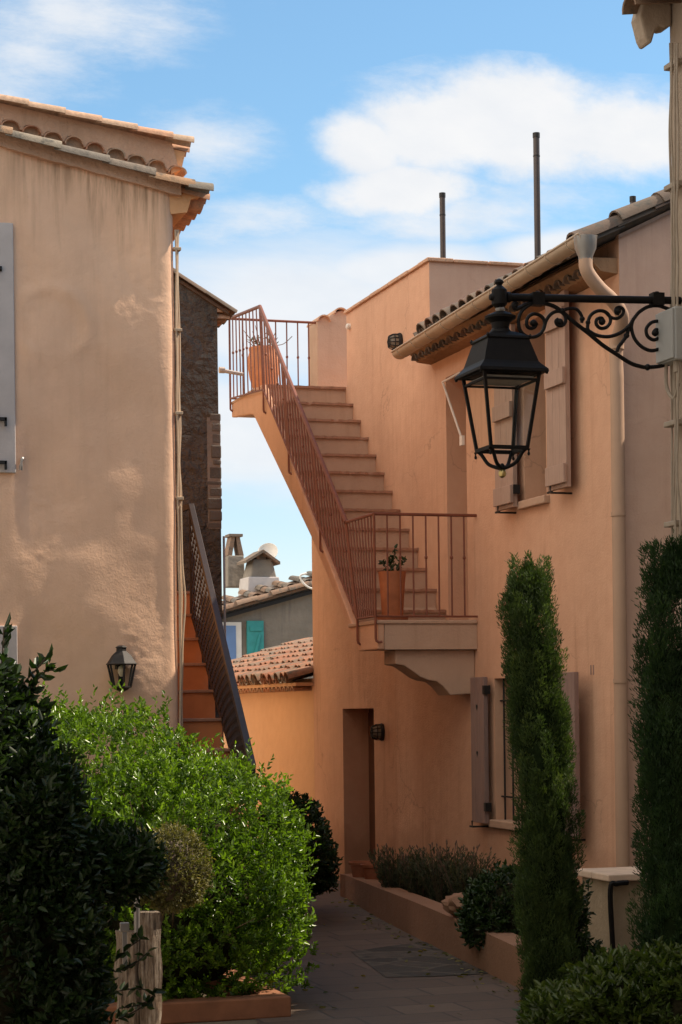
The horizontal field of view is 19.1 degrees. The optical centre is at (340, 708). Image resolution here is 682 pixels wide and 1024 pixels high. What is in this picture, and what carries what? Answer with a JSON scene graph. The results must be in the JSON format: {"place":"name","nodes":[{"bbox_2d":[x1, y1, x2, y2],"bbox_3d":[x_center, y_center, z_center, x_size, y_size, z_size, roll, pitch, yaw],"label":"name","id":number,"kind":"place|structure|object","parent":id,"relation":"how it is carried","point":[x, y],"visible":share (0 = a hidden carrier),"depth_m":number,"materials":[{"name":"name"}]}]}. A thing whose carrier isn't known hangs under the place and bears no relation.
{"place":"outdoors","nodes":[
{"label":"outdoors","id":0,"kind":"place"},
{"bbox_2d":[97,964,257,1023],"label":"ground","id":1,"kind":"structure","parent":0,"point":[252,1021],"depth_m":11.35,"materials":[{"name":"brown soil"}]},
{"bbox_2d":[0,613,172,1023],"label":"shrub","id":2,"kind":"object","parent":1,"relation":"on","point":[62,865],"visible":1,"depth_m":7.85,"materials":[{"name":"green plant"}]},
{"bbox_2d":[0,94,213,809],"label":"gable house","id":3,"kind":"structure","parent":1,"relation":"on","point":[96,211],"depth_m":14.82,"materials":[{"name":"paint"}]},
{"bbox_2d":[0,223,15,472],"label":"shutter","id":4,"kind":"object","parent":3,"relation":"in","point":[7,346],"depth_m":14.60,"materials":[{"name":"grey wood"}]},
{"bbox_2d":[0,626,17,706],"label":"window","id":5,"kind":"structure","parent":3,"relation":"in","point":[13,647],"depth_m":14.61,"materials":[{"name":"white glass"}]},
{"bbox_2d":[106,645,136,691],"bbox_3d":[-1.601,-0.290,14.767,0.208,0.338,0.238,-1,0,-17],"label":"wall lantern","id":6,"kind":"object","parent":3,"relation":"attached to","point":[121,658],"depth_m":14.73,"materials":[{"name":"metal"}]},
{"bbox_2d":[173,230,185,726],"bbox_3d":[-1.201,-1.708,15.059,0.068,3.717,0.060,-1,0,-17],"label":"drainpipe","id":7,"kind":"object","parent":3,"relation":"attached to","point":[178,413],"depth_m":15.04,"materials":[{"name":"beige metal"}]},
{"bbox_2d":[176,591,252,872],"bbox_3d":[-1.202,0.206,15.888,0.738,2.482,4.943,-1,0,-14],"label":"orange stair","id":8,"kind":"object","parent":3,"relation":"attached to","point":[198,707],"visible":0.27,"depth_m":15.93,"materials":[{"name":"paint"}]},
{"bbox_2d":[182,503,255,948],"bbox_3d":[-0.943,-0.001,15.660,0.111,3.526,3.653,-1,0,-12],"label":"lattice railing","id":9,"kind":"object","parent":8,"relation":"on","point":[208,626],"visible":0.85,"depth_m":15.88,"materials":[{"name":"brown wood"}]},
{"bbox_2d":[113,898,162,1023],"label":"gate post","id":10,"kind":"object","parent":1,"relation":"on","point":[148,971],"visible":0.73,"depth_m":9.58,"materials":[{"name":"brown wood"}]},
{"bbox_2d":[6,679,320,1001],"bbox_3d":[-1.626,0.786,12.722,2.662,1.948,3.577,-1,0,-17],"label":"hedge","id":11,"kind":"object","parent":1,"relation":"on","point":[217,935],"visible":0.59,"depth_m":11.77,"materials":[{"name":"green plant"}]},
{"bbox_2d":[127,820,215,924],"bbox_3d":[-0.900,1.152,9.880,0.585,1.219,0.517,-1,0,-17],"label":"box bush","id":12,"kind":"object","parent":1,"relation":"on","point":[186,870],"visible":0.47,"depth_m":9.78,"materials":[{"name":"green plant"}]},
{"bbox_2d":[106,968,290,1023],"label":"planter curb","id":13,"kind":"structure","parent":1,"relation":"on","point":[265,1002],"depth_m":11.38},
{"bbox_2d":[173,268,242,747],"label":"stone house","id":14,"kind":"structure","parent":1,"relation":"on","point":[205,314],"depth_m":18.15,"materials":[{"name":"dark rough stone"},{"name":"dark tile"},{"name":"pink tile"}]},
{"bbox_2d":[222,534,312,678],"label":"house","id":15,"kind":"structure","parent":1,"relation":"on","point":[266,608],"depth_m":36.06,"materials":[{"name":"white paint"}]},
{"bbox_2d":[222,622,241,659],"bbox_3d":[-1.961,-0.123,35.731,0.447,2.794,0.042,-1,0,-17],"label":"window","id":16,"kind":"structure","parent":15,"relation":"in","point":[233,635],"depth_m":35.74,"materials":[{"name":"white paint"}]},
{"bbox_2d":[258,543,277,556],"bbox_3d":[-1.393,-2.518,38.597,0.378,1.281,0.250,-1,0,34],"label":"satellite dish","id":17,"kind":"object","parent":15,"relation":"attached to","point":[271,549],"visible":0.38,"depth_m":38.68,"materials":[{"name":"white paint"}]},
{"bbox_2d":[299,572,311,588],"bbox_3d":[-0.558,-2.249,35.781,0.373,0.303,0.031,-1,0,-17],"label":"cable loop","id":18,"kind":"object","parent":15,"relation":"hanging from","point":[303,583],"visible":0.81,"depth_m":35.74,"materials":[{"name":"white paint"}]},
{"bbox_2d":[224,637,314,837],"bbox_3d":[0.035,0.385,24.841,3.307,2.729,6.578,-1,0,-17],"label":"tiled annex","id":19,"kind":"object","parent":1,"relation":"on","point":[275,690],"visible":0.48,"depth_m":22.59,"materials":[{"name":"orange paint"}]},
{"bbox_2d":[340,873,580,987],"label":"planter wall","id":20,"kind":"structure","parent":1,"relation":"on","point":[427,920],"depth_m":14.89,"materials":[{"name":"brown paint"}]},
{"bbox_2d":[348,861,374,876],"bbox_3d":[0.199,1.473,18.300,0.270,0.170,0.270,-1,0,-17],"label":"clay pot","id":21,"kind":"object","parent":20,"relation":"on","point":[356,869],"visible":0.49,"depth_m":18.21,"materials":[{"name":"ceramic"}]},
{"bbox_2d":[360,863,378,879],"bbox_3d":[0.305,1.471,18.000,0.270,0.170,0.270,-1,0,-17],"label":"clay pot","id":22,"kind":"object","parent":20,"relation":"on","point":[368,870],"visible":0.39,"depth_m":17.91,"materials":[{"name":"ceramic"}]},
{"bbox_2d":[367,843,420,890],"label":"lavender","id":23,"kind":"object","parent":20,"relation":"on","point":[385,869],"visible":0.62,"depth_m":16.82,"materials":[{"name":"green plant"}]},
{"bbox_2d":[396,852,447,898],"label":"lavender","id":24,"kind":"object","parent":20,"relation":"on","point":[410,876],"visible":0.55,"depth_m":16.23,"materials":[{"name":"green plant"}]},
{"bbox_2d":[409,839,479,902],"bbox_3d":[0.814,1.293,16.010,0.546,0.513,0.534,-1,0,19],"label":"lavender","id":25,"kind":"object","parent":20,"relation":"on","point":[439,891],"visible":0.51,"depth_m":15.92,"materials":[{"name":"green plant"}]},
{"bbox_2d":[441,892,462,916],"bbox_3d":[0.837,1.385,14.203,0.280,0.186,0.260,-1,0,-17],"label":"boulder","id":26,"kind":"object","parent":20,"relation":"on","point":[451,904],"visible":0.38,"depth_m":14.12,"materials":[{"name":"brown stone"}]},
{"bbox_2d":[435,845,498,894],"bbox_3d":[0.976,1.300,15.602,0.513,0.478,0.529,-1,0,-17],"label":"lavender","id":27,"kind":"object","parent":20,"relation":"on","point":[458,884],"visible":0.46,"depth_m":15.53,"materials":[{"name":"green plant"}]},
{"bbox_2d":[454,859,523,950],"bbox_3d":[1.094,1.380,13.603,0.752,0.746,0.774,-1,0,-17],"label":"leafy shrub","id":28,"kind":"object","parent":20,"relation":"on","point":[488,905],"visible":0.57,"depth_m":13.42,"materials":[{"name":"green plant"}]},
{"bbox_2d":[565,873,608,964],"bbox_3d":[1.244,1.139,10.847,0.314,0.623,0.494,-1,0,-17],"label":"leafy shrub","id":29,"kind":"object","parent":20,"relation":"on","point":[583,939],"visible":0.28,"depth_m":10.80,"materials":[{"name":"green plant"}]},
{"bbox_2d":[306,132,676,886],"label":"stair house","id":30,"kind":"structure","parent":1,"relation":"on","point":[580,494],"depth_m":16.41,"materials":[{"name":"paint"}]},
{"bbox_2d":[231,384,476,694],"bbox_3d":[-0.007,-1.645,18.875,0.880,3.097,4.750,-1,0,-17],"label":"outside stair","id":31,"kind":"object","parent":30,"relation":"attached to","point":[436,654],"visible":0.56,"depth_m":18.27,"materials":[{"name":"concrete"}]},
{"bbox_2d":[244,326,291,388],"bbox_3d":[-0.764,-3.522,20.573,0.338,0.675,0.463,-1,0,36],"label":"potted plant","id":32,"kind":"object","parent":31,"relation":"on","point":[256,368],"visible":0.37,"depth_m":20.43,"materials":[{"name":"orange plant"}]},
{"bbox_2d":[228,305,477,644],"bbox_3d":[0.011,-2.294,18.849,0.974,3.542,4.743,-1,0,-17],"label":"stair railing","id":33,"kind":"object","parent":31,"relation":"on","point":[371,611],"visible":0.98,"depth_m":17.91,"materials":[{"name":"brown metal"}]},
{"bbox_2d":[377,544,407,619],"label":"potted plant","id":34,"kind":"object","parent":31,"relation":"on","point":[394,592],"visible":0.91,"depth_m":16.64,"materials":[{"name":"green plant"}]},
{"bbox_2d":[368,708,375,860],"bbox_3d":[0.465,0.872,19.965,0.075,1.745,1.000,-1,0,-17],"label":"door","id":35,"kind":"structure","parent":30,"relation":"in","point":[371,710],"depth_m":20.34,"materials":[{"name":"brown wood"}]},
{"bbox_2d":[370,723,384,740],"bbox_3d":[0.336,0.226,19.110,0.133,0.170,0.104,-1,0,-17],"label":"bulkhead lamp","id":36,"kind":"object","parent":30,"relation":"attached to","point":[377,731],"visible":1,"depth_m":19.08,"materials":[{"name":"metal"}]},
{"bbox_2d":[387,333,402,349],"bbox_3d":[0.485,-3.343,18.480,0.139,0.177,0.108,-1,0,-17],"label":"bulkhead lamp","id":37,"kind":"object","parent":30,"relation":"attached to","point":[394,340],"visible":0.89,"depth_m":18.45,"materials":[{"name":"metal"}]},
{"bbox_2d":[442,371,464,445],"bbox_3d":[0.950,-2.519,17.079,0.040,0.627,0.293,-1,0,-33],"label":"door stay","id":38,"kind":"object","parent":30,"relation":"attached to","point":[461,440],"depth_m":17.05,"materials":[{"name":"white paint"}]},
{"bbox_2d":[489,819,573,838],"bbox_3d":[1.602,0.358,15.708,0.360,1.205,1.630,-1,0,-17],"label":"window sill","id":39,"kind":"structure","parent":30,"relation":"in","point":[506,824],"depth_m":16.15,"materials":[{"name":"beige stone"}]},
{"bbox_2d":[517,495,549,509],"bbox_3d":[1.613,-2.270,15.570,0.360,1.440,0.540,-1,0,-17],"label":"window sill","id":40,"kind":"structure","parent":30,"relation":"in","point":[543,499],"depth_m":15.46,"materials":[{"name":"beige stone"}]},
{"bbox_2d":[494,549,586,1012],"bbox_3d":[1.030,0.478,10.486,0.467,2.611,0.428,-1,0,-17],"label":"cypress","id":41,"kind":"object","parent":1,"relation":"on","point":[538,730],"visible":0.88,"depth_m":10.41,"materials":[{"name":"green plant"}]},
{"bbox_2d":[577,866,649,953],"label":"stone pier","id":42,"kind":"structure","parent":1,"relation":"on","point":[612,888],"depth_m":12.07,"materials":[{"name":"stone"}]},
{"bbox_2d":[622,0,681,649],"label":"cream house","id":43,"kind":"structure","parent":1,"relation":"on","point":[650,18],"depth_m":9.25,"materials":[{"name":"paint"}]},
{"bbox_2d":[454,279,681,477],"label":"street lamp","id":44,"kind":"object","parent":43,"relation":"attached to","point":[501,355],"visible":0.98,"depth_m":8.99,"materials":[{"name":"black metal"}]},
{"bbox_2d":[655,306,681,399],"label":"junction box","id":45,"kind":"object","parent":43,"relation":"attached to","point":[669,341],"visible":1,"depth_m":9.11,"materials":[{"name":"grey plastic"}]},
{"bbox_2d":[664,43,681,541],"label":"wall cable","id":46,"kind":"object","parent":43,"relation":"attached to","point":[673,186],"depth_m":9.16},
{"bbox_2d":[625,528,681,952],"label":"cypress","id":47,"kind":"object","parent":1,"relation":"on","point":[659,755],"visible":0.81,"depth_m":8.32,"materials":[{"name":"green plant"}]},
{"bbox_2d":[0,0,669,600],"label":"sky","id":48,"kind":"structure","parent":0,"point":[328,135],"materials":[{"name":"blue"}]},
{"bbox_2d":[243,880,524,1023],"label":"path","id":49,"kind":"structure","parent":0,"point":[376,997],"depth_m":12.56,"materials":[{"name":"stone"}]},
{"bbox_2d":[257,787,343,898],"bbox_3d":[-0.338,1.163,16.880,0.658,1.064,1.798,-1,0,4],"label":"flowering shrub","id":50,"kind":"object","parent":49,"relation":"on","point":[325,877],"visible":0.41,"depth_m":16.36,"materials":[{"name":"green plant"}]},
{"bbox_2d":[302,898,522,1014],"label":"fallen leaves","id":51,"kind":"object","parent":49,"relation":"on","point":[369,918],"visible":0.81,"depth_m":14.18,"materials":[{"name":"brown plant"}]},
{"bbox_2d":[352,942,486,976],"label":"path flagstones","id":52,"kind":"object","parent":49,"relation":"on","point":[387,961],"visible":0.75,"depth_m":13.84,"materials":[{"name":"grey stone"}]},
{"bbox_2d":[511,935,681,1023],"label":"leafy shrub","id":53,"kind":"object","parent":49,"relation":"on","point":[619,984],"visible":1,"depth_m":7.84,"materials":[{"name":"green plant"}]}
]}

